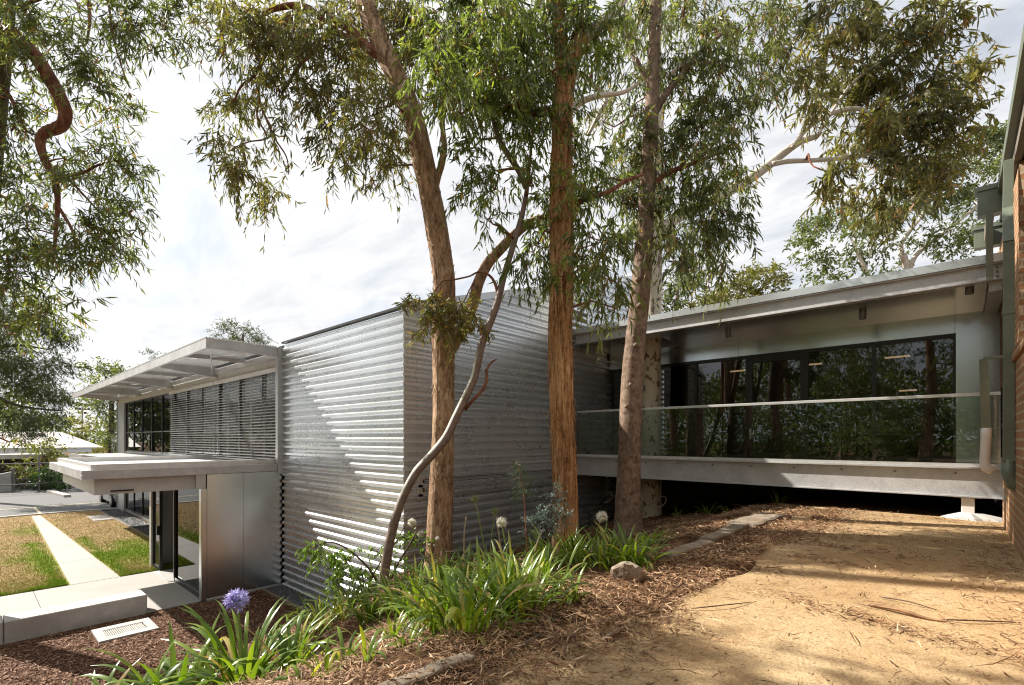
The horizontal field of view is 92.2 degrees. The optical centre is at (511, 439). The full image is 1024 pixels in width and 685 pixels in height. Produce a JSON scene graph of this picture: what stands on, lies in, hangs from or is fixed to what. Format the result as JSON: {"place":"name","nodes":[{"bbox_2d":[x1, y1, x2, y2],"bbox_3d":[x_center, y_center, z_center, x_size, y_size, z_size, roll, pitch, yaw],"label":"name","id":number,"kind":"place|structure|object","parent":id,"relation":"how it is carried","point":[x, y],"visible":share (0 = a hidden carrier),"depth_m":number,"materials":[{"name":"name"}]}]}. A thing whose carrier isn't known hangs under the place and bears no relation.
{"place":"outdoors","nodes":[
{"label":"outdoors","id":0,"kind":"place"},
{"bbox_2d":[0,510,172,595],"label":"lawn","id":1,"kind":"structure","parent":0,"point":[55,524],"depth_m":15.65,"materials":[{"name":"plant"}]},
{"bbox_2d":[69,438,116,453],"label":"shrub","id":2,"kind":"object","parent":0,"point":[99,449],"visible":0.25,"depth_m":57.32,"materials":[{"name":"green plant"}]},
{"bbox_2d":[0,444,1001,684],"bbox_3d":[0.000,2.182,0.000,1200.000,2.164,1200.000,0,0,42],"label":"ground","id":3,"kind":"structure","parent":0,"point":[928,506],"depth_m":6.51,"materials":[{"name":"soil"}]},
{"bbox_2d":[0,404,76,430],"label":"gum tree","id":4,"kind":"object","parent":3,"relation":"on","point":[36,423],"visible":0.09,"depth_m":74.35,"materials":[{"name":"green plant"}]},
{"bbox_2d":[0,382,80,435],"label":"gum tree","id":5,"kind":"object","parent":3,"relation":"on","point":[4,412],"visible":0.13,"depth_m":49.92,"materials":[{"name":"green plant"}]},
{"bbox_2d":[11,463,71,491],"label":"hedge shrub","id":6,"kind":"object","parent":3,"relation":"on","point":[45,472],"visible":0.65,"depth_m":30.42,"materials":[{"name":"green plant"}]},
{"bbox_2d":[0,431,114,485],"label":"long shed","id":7,"kind":"structure","parent":3,"relation":"on","point":[79,445],"depth_m":36.57,"materials":[{"name":"metal"}]},
{"bbox_2d":[0,468,115,515],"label":"car park","id":8,"kind":"structure","parent":3,"relation":"on","point":[21,500],"depth_m":25.24,"materials":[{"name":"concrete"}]},
{"bbox_2d":[0,468,32,491],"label":"retaining wall","id":9,"kind":"structure","parent":8,"relation":"on","point":[6,488],"depth_m":29.99,"materials":[{"name":"concrete"}]},
{"bbox_2d":[1,457,48,488],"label":"shrub","id":10,"kind":"object","parent":8,"relation":"on","point":[25,473],"visible":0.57,"depth_m":31.14,"materials":[{"name":"green plant"}]},
{"bbox_2d":[0,456,76,493],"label":"wire fence","id":11,"kind":"object","parent":8,"relation":"on","point":[38,471],"visible":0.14,"depth_m":29.65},
{"bbox_2d":[12,433,76,479],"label":"shrub","id":12,"kind":"object","parent":8,"relation":"on","point":[49,455],"visible":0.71,"depth_m":31.97,"materials":[{"name":"green plant"}]},
{"bbox_2d":[0,281,92,451],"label":"casuarina tree","id":13,"kind":"object","parent":8,"relation":"on","point":[28,382],"visible":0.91,"depth_m":24.52,"materials":[{"name":"green plant"}]},
{"bbox_2d":[63,356,130,452],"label":"gum tree","id":14,"kind":"object","parent":8,"relation":"on","point":[109,425],"visible":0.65,"depth_m":47.26,"materials":[{"name":"green plant"}]},
{"bbox_2d":[99,494,116,506],"bbox_3d":[-19.265,2.425,24.748,4.347,1.549,2.100,0,0,42],"label":"parked car","id":15,"kind":"object","parent":8,"relation":"on","point":[111,498],"visible":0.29,"depth_m":23.22,"materials":[{"name":"grey paint"}]},
{"bbox_2d":[206,317,276,345],"bbox_3d":[-19.008,-2.802,34.195,4.687,12.005,4.362,0,0,42],"label":"conifer tree","id":16,"kind":"object","parent":8,"relation":"on","point":[237,337],"visible":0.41,"depth_m":34.23,"materials":[{"name":"green plant"}]},
{"bbox_2d":[0,508,118,517],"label":"kerb","id":17,"kind":"structure","parent":3,"relation":"on","point":[55,512],"depth_m":21.09,"materials":[{"name":"concrete"}]},
{"bbox_2d":[55,409,107,453],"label":"gum tree","id":18,"kind":"object","parent":3,"relation":"on","point":[81,429],"visible":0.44,"depth_m":65.46,"materials":[{"name":"green plant"}]},
{"bbox_2d":[0,510,199,643],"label":"footpath","id":19,"kind":"structure","parent":3,"relation":"on","point":[88,575],"depth_m":10.70,"materials":[{"name":"concrete"}]},
{"bbox_2d":[0,590,146,644],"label":"concrete bench","id":20,"kind":"object","parent":19,"relation":"on","point":[25,625],"visible":0.98,"depth_m":8.30,"materials":[{"name":"concrete"}]},
{"bbox_2d":[0,0,220,453],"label":"gum tree","id":21,"kind":"object","parent":3,"relation":"on","point":[15,43],"visible":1,"depth_m":7.93,"materials":[{"name":"green plant"}]},
{"bbox_2d":[91,659,138,684],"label":"strap leaf plant","id":22,"kind":"object","parent":3,"relation":"on","point":[110,677],"visible":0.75,"depth_m":3.35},
{"bbox_2d":[87,636,194,684],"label":"strap leaf plant","id":23,"kind":"object","parent":3,"relation":"on","point":[158,670],"visible":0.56,"depth_m":3.42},
{"bbox_2d":[77,613,271,684],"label":"strap leaf plant","id":24,"kind":"object","parent":3,"relation":"on","point":[154,678],"visible":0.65,"depth_m":3.46,"materials":[{"name":"plant"}]},
{"bbox_2d":[0,571,414,684],"bbox_3d":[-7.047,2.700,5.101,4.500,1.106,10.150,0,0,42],"label":"mulch bed","id":25,"kind":"object","parent":3,"relation":"on","point":[114,660],"visible":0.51,"depth_m":7.55,"materials":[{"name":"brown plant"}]},
{"bbox_2d":[91,617,158,643],"bbox_3d":[-6.453,3.232,8.219,0.710,0.135,0.780,0,0,42],"label":"drain pit","id":26,"kind":"object","parent":25,"relation":"in","point":[117,631],"visible":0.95,"depth_m":8.19,"materials":[{"name":"concrete"}]},
{"bbox_2d":[101,509,328,606],"bbox_3d":[-10.479,3.190,15.262,20.800,0.020,0.660,0,0,42],"label":"gravel strip","id":27,"kind":"object","parent":3,"relation":"on","point":[146,529],"visible":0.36,"depth_m":17.44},
{"bbox_2d":[103,509,148,535],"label":"gravel","id":28,"kind":"structure","parent":27,"relation":"on","point":[136,523],"depth_m":19.16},
{"bbox_2d":[267,586,328,611],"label":"gravel","id":29,"kind":"structure","parent":27,"relation":"on","point":[288,593],"depth_m":9.91,"materials":[{"name":"gravel"}]},
{"bbox_2d":[153,589,337,684],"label":"strap leaf plant","id":30,"kind":"object","parent":3,"relation":"on","point":[237,670],"visible":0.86,"depth_m":3.52,"materials":[{"name":"green plant"}]},
{"bbox_2d":[223,600,346,680],"bbox_3d":[-1.605,1.498,3.588,1.026,0.544,0.843,0,0,42],"label":"strap leaf plant","id":31,"kind":"object","parent":3,"relation":"on","point":[296,637],"visible":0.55,"depth_m":3.64,"materials":[{"name":"plant"}]},
{"bbox_2d":[261,588,308,612],"bbox_3d":[-4.101,3.180,9.344,3.200,0.070,0.035,0,0,42],"label":"garden edging","id":32,"kind":"object","parent":3,"relation":"on","point":[274,595],"visible":0.43,"depth_m":9.72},
{"bbox_2d":[271,662,342,682],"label":"strap leaf plant","id":33,"kind":"object","parent":3,"relation":"on","point":[296,670],"visible":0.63,"depth_m":2.54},
{"bbox_2d":[279,591,347,633],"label":"strap leaf plant","id":34,"kind":"object","parent":3,"relation":"on","point":[314,616],"visible":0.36,"depth_m":6.56,"materials":[{"name":"plant"}]},
{"bbox_2d":[289,636,339,672],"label":"strap leaf plant","id":35,"kind":"object","parent":3,"relation":"on","point":[327,663],"visible":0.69,"depth_m":2.72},
{"bbox_2d":[302,575,377,621],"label":"strap leaf plant","id":36,"kind":"object","parent":3,"relation":"on","point":[337,610],"visible":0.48,"depth_m":6.49,"materials":[{"name":"plant"}]},
{"bbox_2d":[308,626,374,667],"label":"strap leaf plant","id":37,"kind":"object","parent":3,"relation":"on","point":[341,640],"visible":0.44,"depth_m":3.04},
{"bbox_2d":[49,272,663,606],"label":"metal building","id":38,"kind":"structure","parent":3,"relation":"on","point":[248,466],"depth_m":9.97,"materials":[{"name":"metal"}]},
{"bbox_2d":[126,401,132,450],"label":"window","id":39,"kind":"structure","parent":38,"relation":"in","point":[129,406],"depth_m":21.34,"materials":[{"name":"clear glass"}]},
{"bbox_2d":[126,493,132,511],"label":"window","id":40,"kind":"structure","parent":38,"relation":"in","point":[129,496],"depth_m":21.34,"materials":[{"name":"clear glass"}]},
{"bbox_2d":[133,399,141,451],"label":"window","id":41,"kind":"structure","parent":38,"relation":"in","point":[137,405],"depth_m":20.35,"materials":[{"name":"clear glass"}]},
{"bbox_2d":[133,492,141,515],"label":"window","id":42,"kind":"structure","parent":38,"relation":"in","point":[137,497],"depth_m":20.35,"materials":[{"name":"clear glass"}]},
{"bbox_2d":[142,492,148,518],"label":"window","id":43,"kind":"structure","parent":38,"relation":"in","point":[145,495],"depth_m":19.45,"materials":[{"name":"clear glass"}]},
{"bbox_2d":[142,397,150,452],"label":"window","id":44,"kind":"structure","parent":38,"relation":"in","point":[146,403],"depth_m":19.34,"materials":[{"name":"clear glass"}]},
{"bbox_2d":[151,395,161,453],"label":"window","id":45,"kind":"structure","parent":38,"relation":"in","point":[156,401],"depth_m":18.33,"materials":[{"name":"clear glass"}]},
{"bbox_2d":[152,491,162,570],"bbox_3d":[-8.722,2.078,12.065,0.730,2.204,0.120,0,0,42],"label":"glass door","id":46,"kind":"structure","parent":38,"relation":"in","point":[157,496],"depth_m":12.08,"materials":[{"name":"glass"}]},
{"bbox_2d":[162,393,172,453],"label":"window","id":47,"kind":"structure","parent":38,"relation":"in","point":[166,413],"depth_m":17.42,"materials":[{"name":"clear glass"}]},
{"bbox_2d":[173,391,186,453],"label":"window","id":48,"kind":"structure","parent":38,"relation":"in","point":[184,393],"depth_m":16.37,"materials":[{"name":"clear glass"}]},
{"bbox_2d":[187,388,201,454],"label":"window","id":49,"kind":"structure","parent":38,"relation":"in","point":[189,392],"depth_m":15.30,"materials":[{"name":"clear glass"}]},
{"bbox_2d":[202,385,218,456],"bbox_3d":[-8.707,-0.540,14.279,1.490,2.120,0.090,0,0,42],"label":"window","id":50,"kind":"structure","parent":38,"relation":"in","point":[208,388],"depth_m":14.30,"materials":[{"name":"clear glass"}]},
{"bbox_2d":[219,380,238,457],"bbox_3d":[-7.600,-0.540,13.282,1.490,2.120,0.090,0,0,42],"label":"window","id":51,"kind":"structure","parent":38,"relation":"in","point":[237,382],"depth_m":13.28,"materials":[{"name":"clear glass"}]},
{"bbox_2d":[239,375,261,459],"bbox_3d":[-6.493,-0.540,12.285,1.490,2.120,0.090,0,0,42],"label":"window","id":52,"kind":"structure","parent":38,"relation":"in","point":[260,376],"depth_m":12.34,"materials":[{"name":"clear glass"}]},
{"bbox_2d":[262,372,274,457],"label":"window","id":53,"kind":"structure","parent":38,"relation":"in","point":[270,376],"depth_m":11.57,"materials":[{"name":"clear glass"}]},
{"bbox_2d":[322,625,402,663],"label":"strap leaf plant","id":54,"kind":"object","parent":3,"relation":"on","point":[370,649],"visible":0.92,"depth_m":2.77,"materials":[{"name":"plant"}]},
{"bbox_2d":[320,573,406,626],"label":"strap leaf plant","id":55,"kind":"object","parent":3,"relation":"on","point":[367,610],"visible":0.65,"depth_m":5.65,"materials":[{"name":"plant"}]},
{"bbox_2d":[179,0,548,567],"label":"gum tree","id":56,"kind":"object","parent":3,"relation":"on","point":[280,34],"visible":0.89,"depth_m":7.16,"materials":[{"name":"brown plant"}]},
{"bbox_2d":[340,560,430,619],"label":"strap leaf plant","id":57,"kind":"object","parent":3,"relation":"on","point":[383,581],"visible":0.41,"depth_m":5.45,"materials":[{"name":"plant"}]},
{"bbox_2d":[295,518,482,606],"bbox_3d":[-1.750,1.788,7.031,2.719,1.356,0.804,0,0,-3],"label":"vine shrub","id":58,"kind":"object","parent":3,"relation":"on","point":[334,561],"visible":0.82,"depth_m":7.01,"materials":[{"name":"green plant"}]},
{"bbox_2d":[365,610,425,640],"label":"strap leaf plant","id":59,"kind":"object","parent":3,"relation":"on","point":[394,630],"visible":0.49,"depth_m":3.73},
{"bbox_2d":[371,613,428,648],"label":"strap leaf plant","id":60,"kind":"object","parent":3,"relation":"on","point":[410,634],"visible":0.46,"depth_m":3.15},
{"bbox_2d":[381,557,442,595],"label":"strap leaf plant","id":61,"kind":"object","parent":3,"relation":"on","point":[411,570],"visible":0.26,"depth_m":5.99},
{"bbox_2d":[360,554,473,625],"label":"strap leaf plant","id":62,"kind":"object","parent":3,"relation":"on","point":[396,600],"visible":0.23,"depth_m":4.60,"materials":[{"name":"plant"}]},
{"bbox_2d":[369,545,494,643],"bbox_3d":[-0.520,1.117,3.546,1.006,0.619,1.144,0,0,-7],"label":"strap leaf plant","id":63,"kind":"object","parent":3,"relation":"on","point":[418,606],"visible":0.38,"depth_m":3.61,"materials":[{"name":"plant"}]},
{"bbox_2d":[393,651,474,684],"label":"edging block","id":64,"kind":"object","parent":3,"relation":"on","point":[428,673],"depth_m":2.33,"materials":[{"name":"stone"}]},
{"bbox_2d":[391,543,476,592],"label":"strap leaf plant","id":65,"kind":"object","parent":3,"relation":"on","point":[452,558],"visible":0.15,"depth_m":5.64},
{"bbox_2d":[408,517,501,584],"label":"strap leaf plant","id":66,"kind":"object","parent":3,"relation":"on","point":[465,560],"visible":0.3,"depth_m":5.29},
{"bbox_2d":[376,563,546,653],"bbox_3d":[-0.250,0.990,3.029,1.064,0.530,0.962,0,0,19],"label":"strap leaf plant","id":67,"kind":"object","parent":3,"relation":"on","point":[455,612],"visible":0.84,"depth_m":2.98,"materials":[{"name":"plant"}]},
{"bbox_2d":[378,14,559,591],"bbox_3d":[-0.400,-1.860,6.668,2.334,7.974,1.885,0,0,42],"label":"gum sapling","id":68,"kind":"object","parent":3,"relation":"on","point":[437,316],"visible":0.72,"depth_m":6.70,"materials":[{"name":"green plant"}]},
{"bbox_2d":[398,535,563,633],"bbox_3d":[-0.198,0.979,3.319,1.125,0.529,0.991,0,0,2],"label":"strap leaf plant","id":69,"kind":"object","parent":3,"relation":"on","point":[460,575],"visible":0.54,"depth_m":3.20,"materials":[{"name":"plant"}]},
{"bbox_2d":[438,494,530,589],"bbox_3d":[-0.255,1.061,4.968,1.128,1.075,1.104,0,0,42],"label":"strap leaf plant","id":70,"kind":"object","parent":3,"relation":"on","point":[493,512],"visible":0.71,"depth_m":4.99,"materials":[{"name":"plant"}]},
{"bbox_2d":[446,542,577,625],"bbox_3d":[0.025,1.022,3.506,0.916,0.494,0.929,0,0,-17],"label":"strap leaf plant","id":71,"kind":"object","parent":3,"relation":"on","point":[499,580],"visible":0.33,"depth_m":3.57,"materials":[{"name":"plant"}]},
{"bbox_2d":[469,516,566,587],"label":"strap leaf plant","id":72,"kind":"object","parent":3,"relation":"on","point":[501,522],"visible":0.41,"depth_m":4.49,"materials":[{"name":"green plant"}]},
{"bbox_2d":[390,0,651,550],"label":"stringybark tree","id":73,"kind":"object","parent":3,"relation":"on","point":[564,203],"visible":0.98,"depth_m":6.54,"materials":[{"name":"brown plant"}]},
{"bbox_2d":[505,455,537,551],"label":"pine seedling","id":74,"kind":"object","parent":3,"relation":"on","point":[521,487],"visible":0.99,"depth_m":6.13,"materials":[{"name":"green plant"}]},
{"bbox_2d":[454,546,596,621],"bbox_3d":[0.161,0.990,3.329,0.895,0.468,0.952,0,0,42],"label":"strap leaf plant","id":75,"kind":"object","parent":3,"relation":"on","point":[520,609],"visible":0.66,"depth_m":3.35,"materials":[{"name":"plant"}]},
{"bbox_2d":[516,476,573,540],"bbox_3d":[0.432,0.895,6.272,0.604,0.874,0.689,0,0,42],"label":"silver wattle","id":76,"kind":"object","parent":3,"relation":"on","point":[547,513],"visible":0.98,"depth_m":6.23,"materials":[{"name":"plant"}]},
{"bbox_2d":[485,535,604,586],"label":"strap leaf plant","id":77,"kind":"object","parent":3,"relation":"on","point":[547,560],"visible":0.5,"depth_m":4.15,"materials":[{"name":"plant"}]},
{"bbox_2d":[539,611,564,659],"bbox_3d":[0.214,1.106,2.848,0.054,0.053,0.748,0,0,-4],"label":"bark strip","id":78,"kind":"object","parent":3,"relation":"on","point":[551,627],"visible":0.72,"depth_m":2.81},
{"bbox_2d":[505,525,600,567],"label":"strap leaf plant","id":79,"kind":"object","parent":3,"relation":"on","point":[541,547],"visible":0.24,"depth_m":5.53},
{"bbox_2d":[531,565,588,606],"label":"strap leaf plant","id":80,"kind":"object","parent":3,"relation":"on","point":[570,597],"visible":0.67,"depth_m":3.45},
{"bbox_2d":[534,523,630,568],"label":"strap leaf plant","id":81,"kind":"object","parent":3,"relation":"on","point":[574,560],"visible":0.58,"depth_m":5.00,"materials":[{"name":"plant"}]},
{"bbox_2d":[556,511,637,570],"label":"strap leaf plant","id":82,"kind":"object","parent":3,"relation":"on","point":[601,516],"visible":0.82,"depth_m":4.75,"materials":[{"name":"green plant"}]},
{"bbox_2d":[574,586,664,613],"bbox_3d":[0.635,1.111,3.408,0.207,0.049,0.856,0,0,-37],"label":"bark strip","id":83,"kind":"object","parent":3,"relation":"on","point":[600,598],"visible":0.63,"depth_m":3.28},
{"bbox_2d":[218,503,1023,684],"bbox_3d":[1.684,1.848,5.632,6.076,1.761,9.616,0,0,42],"label":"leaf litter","id":84,"kind":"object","parent":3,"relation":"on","point":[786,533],"visible":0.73,"depth_m":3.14,"materials":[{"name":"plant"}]},
{"bbox_2d":[582,521,662,571],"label":"strap leaf plant","id":85,"kind":"object","parent":3,"relation":"on","point":[626,558],"visible":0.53,"depth_m":4.56,"materials":[{"name":"plant"}]},
{"bbox_2d":[610,561,642,582],"bbox_3d":[0.912,1.074,3.917,0.240,0.197,0.206,0,0,-16],"label":"boulder","id":86,"kind":"object","parent":3,"relation":"on","point":[626,570],"visible":0.69,"depth_m":3.86,"materials":[{"name":"brown stone"}]},
{"bbox_2d":[595,522,677,557],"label":"strap leaf plant","id":87,"kind":"object","parent":3,"relation":"on","point":[628,539],"visible":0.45,"depth_m":5.32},
{"bbox_2d":[591,519,685,571],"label":"strap leaf plant","id":88,"kind":"object","parent":3,"relation":"on","point":[639,557],"visible":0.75,"depth_m":4.44,"materials":[{"name":"plant"}]},
{"bbox_2d":[658,539,713,560],"bbox_3d":[1.756,1.125,4.912,0.183,0.109,0.953,0,0,42],"label":"edging stone","id":89,"kind":"object","parent":3,"relation":"on","point":[689,547],"visible":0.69,"depth_m":4.84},
{"bbox_2d":[663,259,709,312],"bbox_3d":[8.982,-4.444,26.691,3.870,11.128,4.221,0,0,42],"label":"bushy tree","id":90,"kind":"object","parent":3,"relation":"on","point":[668,301],"visible":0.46,"depth_m":26.35,"materials":[{"name":"green plant"}]},
{"bbox_2d":[599,0,818,536],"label":"gum tree","id":91,"kind":"object","parent":3,"relation":"on","point":[646,202],"visible":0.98,"depth_m":7.59,"materials":[{"name":"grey plant"}]},
{"bbox_2d":[700,522,749,542],"bbox_3d":[2.507,1.117,5.769,0.209,0.126,1.233,0,0,42],"label":"edging stone","id":92,"kind":"object","parent":3,"relation":"on","point":[730,530],"visible":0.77,"depth_m":5.68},
{"bbox_2d":[678,258,794,309],"bbox_3d":[11.482,-4.109,24.080,6.188,10.457,3.555,0,0,-10],"label":"bushy tree","id":93,"kind":"object","parent":3,"relation":"on","point":[752,276],"visible":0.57,"depth_m":23.65,"materials":[{"name":"green plant"}]},
{"bbox_2d":[726,512,787,527],"bbox_3d":[3.307,1.110,6.624,1.034,0.140,0.412,0,0,-43],"label":"edging stone","id":94,"kind":"object","parent":3,"relation":"on","point":[759,518],"visible":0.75,"depth_m":6.51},
{"bbox_2d":[573,252,1002,510],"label":"glazed walkway","id":95,"kind":"structure","parent":3,"relation":"on","point":[868,384],"depth_m":8.92,"materials":[{"name":"metal"}]},
{"bbox_2d":[611,369,621,454],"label":"window","id":96,"kind":"structure","parent":95,"relation":"in","point":[616,375],"depth_m":12.39,"materials":[{"name":"clear glass"}]},
{"bbox_2d":[661,361,695,456],"bbox_3d":[3.719,-0.675,11.386,1.090,2.130,0.080,0,0,42],"label":"window","id":97,"kind":"structure","parent":95,"relation":"in","point":[678,380],"depth_m":11.30,"materials":[{"name":"clear glass"}]},
{"bbox_2d":[696,356,746,457],"bbox_3d":[4.525,-0.675,10.660,1.080,2.130,0.080,0,0,42],"label":"window","id":98,"kind":"structure","parent":95,"relation":"in","point":[720,431],"depth_m":10.64,"materials":[{"name":"clear glass"}]},
{"bbox_2d":[747,349,805,458],"bbox_3d":[5.308,-0.675,9.915,1.080,2.130,0.140,0,0,42],"label":"window","id":99,"kind":"structure","parent":95,"relation":"in","point":[778,431],"depth_m":9.92,"materials":[{"name":"glass"}]},
{"bbox_2d":[806,342,873,460],"bbox_3d":[6.123,-0.675,9.221,1.060,2.130,0.080,0,0,42],"label":"window","id":100,"kind":"structure","parent":95,"relation":"in","point":[834,430],"depth_m":9.21,"materials":[{"name":"clear glass"}]},
{"bbox_2d":[874,334,954,462],"bbox_3d":[6.922,-0.675,8.502,1.090,2.130,0.080,0,0,42],"label":"window","id":101,"kind":"structure","parent":95,"relation":"in","point":[920,429],"depth_m":8.48,"materials":[{"name":"clear glass"}]},
{"bbox_2d":[573,0,1014,517],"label":"spotted gum tree","id":102,"kind":"object","parent":3,"relation":"on","point":[881,127],"visible":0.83,"depth_m":10.40,"materials":[{"name":"green plant"}]},
{"bbox_2d":[782,118,1007,287],"bbox_3d":[23.778,-8.934,29.880,15.314,20.109,6.574,0,0,-3],"label":"gum tree","id":103,"kind":"object","parent":3,"relation":"on","point":[905,262],"visible":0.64,"depth_m":29.61,"materials":[{"name":"green plant"}]},
{"bbox_2d":[940,497,1002,521],"bbox_3d":[6.471,0.975,6.780,0.971,0.331,0.481,0,0,42],"label":"footing","id":104,"kind":"object","parent":3,"relation":"on","point":[967,508],"visible":0.82,"depth_m":6.85,"materials":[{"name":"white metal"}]},
{"bbox_2d":[971,25,1023,561],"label":"brick building","id":105,"kind":"structure","parent":3,"relation":"on","point":[1003,197],"depth_m":5.35,"materials":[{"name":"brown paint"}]},
{"bbox_2d":[0,0,1023,442],"label":"sky","id":106,"kind":"structure","parent":0,"point":[348,262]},
{"bbox_2d":[474,506,1023,684],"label":"sand path","id":107,"kind":"structure","parent":0,"point":[784,665],"depth_m":2.98,"materials":[{"name":"sand"}]},
{"bbox_2d":[516,633,548,652],"bbox_3d":[0.120,1.099,2.693,0.030,0.038,0.321,0,0,38],"label":"fallen stick","id":108,"kind":"object","parent":107,"relation":"on","point":[537,636],"visible":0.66,"depth_m":2.67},
{"bbox_2d":[603,627,629,641],"bbox_3d":[0.602,1.096,2.800,0.281,0.040,0.034,0,0,-45],"label":"fallen stick","id":109,"kind":"object","parent":107,"relation":"on","point":[611,633],"visible":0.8,"depth_m":2.77,"materials":[{"name":"wood"}]},
{"bbox_2d":[499,510,1022,683],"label":"bark crumbs","id":110,"kind":"object","parent":107,"relation":"on","point":[842,611],"visible":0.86,"depth_m":3.31,"materials":[{"name":"brown plant"}]},
{"bbox_2d":[868,603,953,623],"bbox_3d":[2.503,1.100,3.114,0.061,0.037,0.429,0,0,-42],"label":"bark strip","id":111,"kind":"object","parent":107,"relation":"on","point":[908,612],"visible":0.94,"depth_m":3.10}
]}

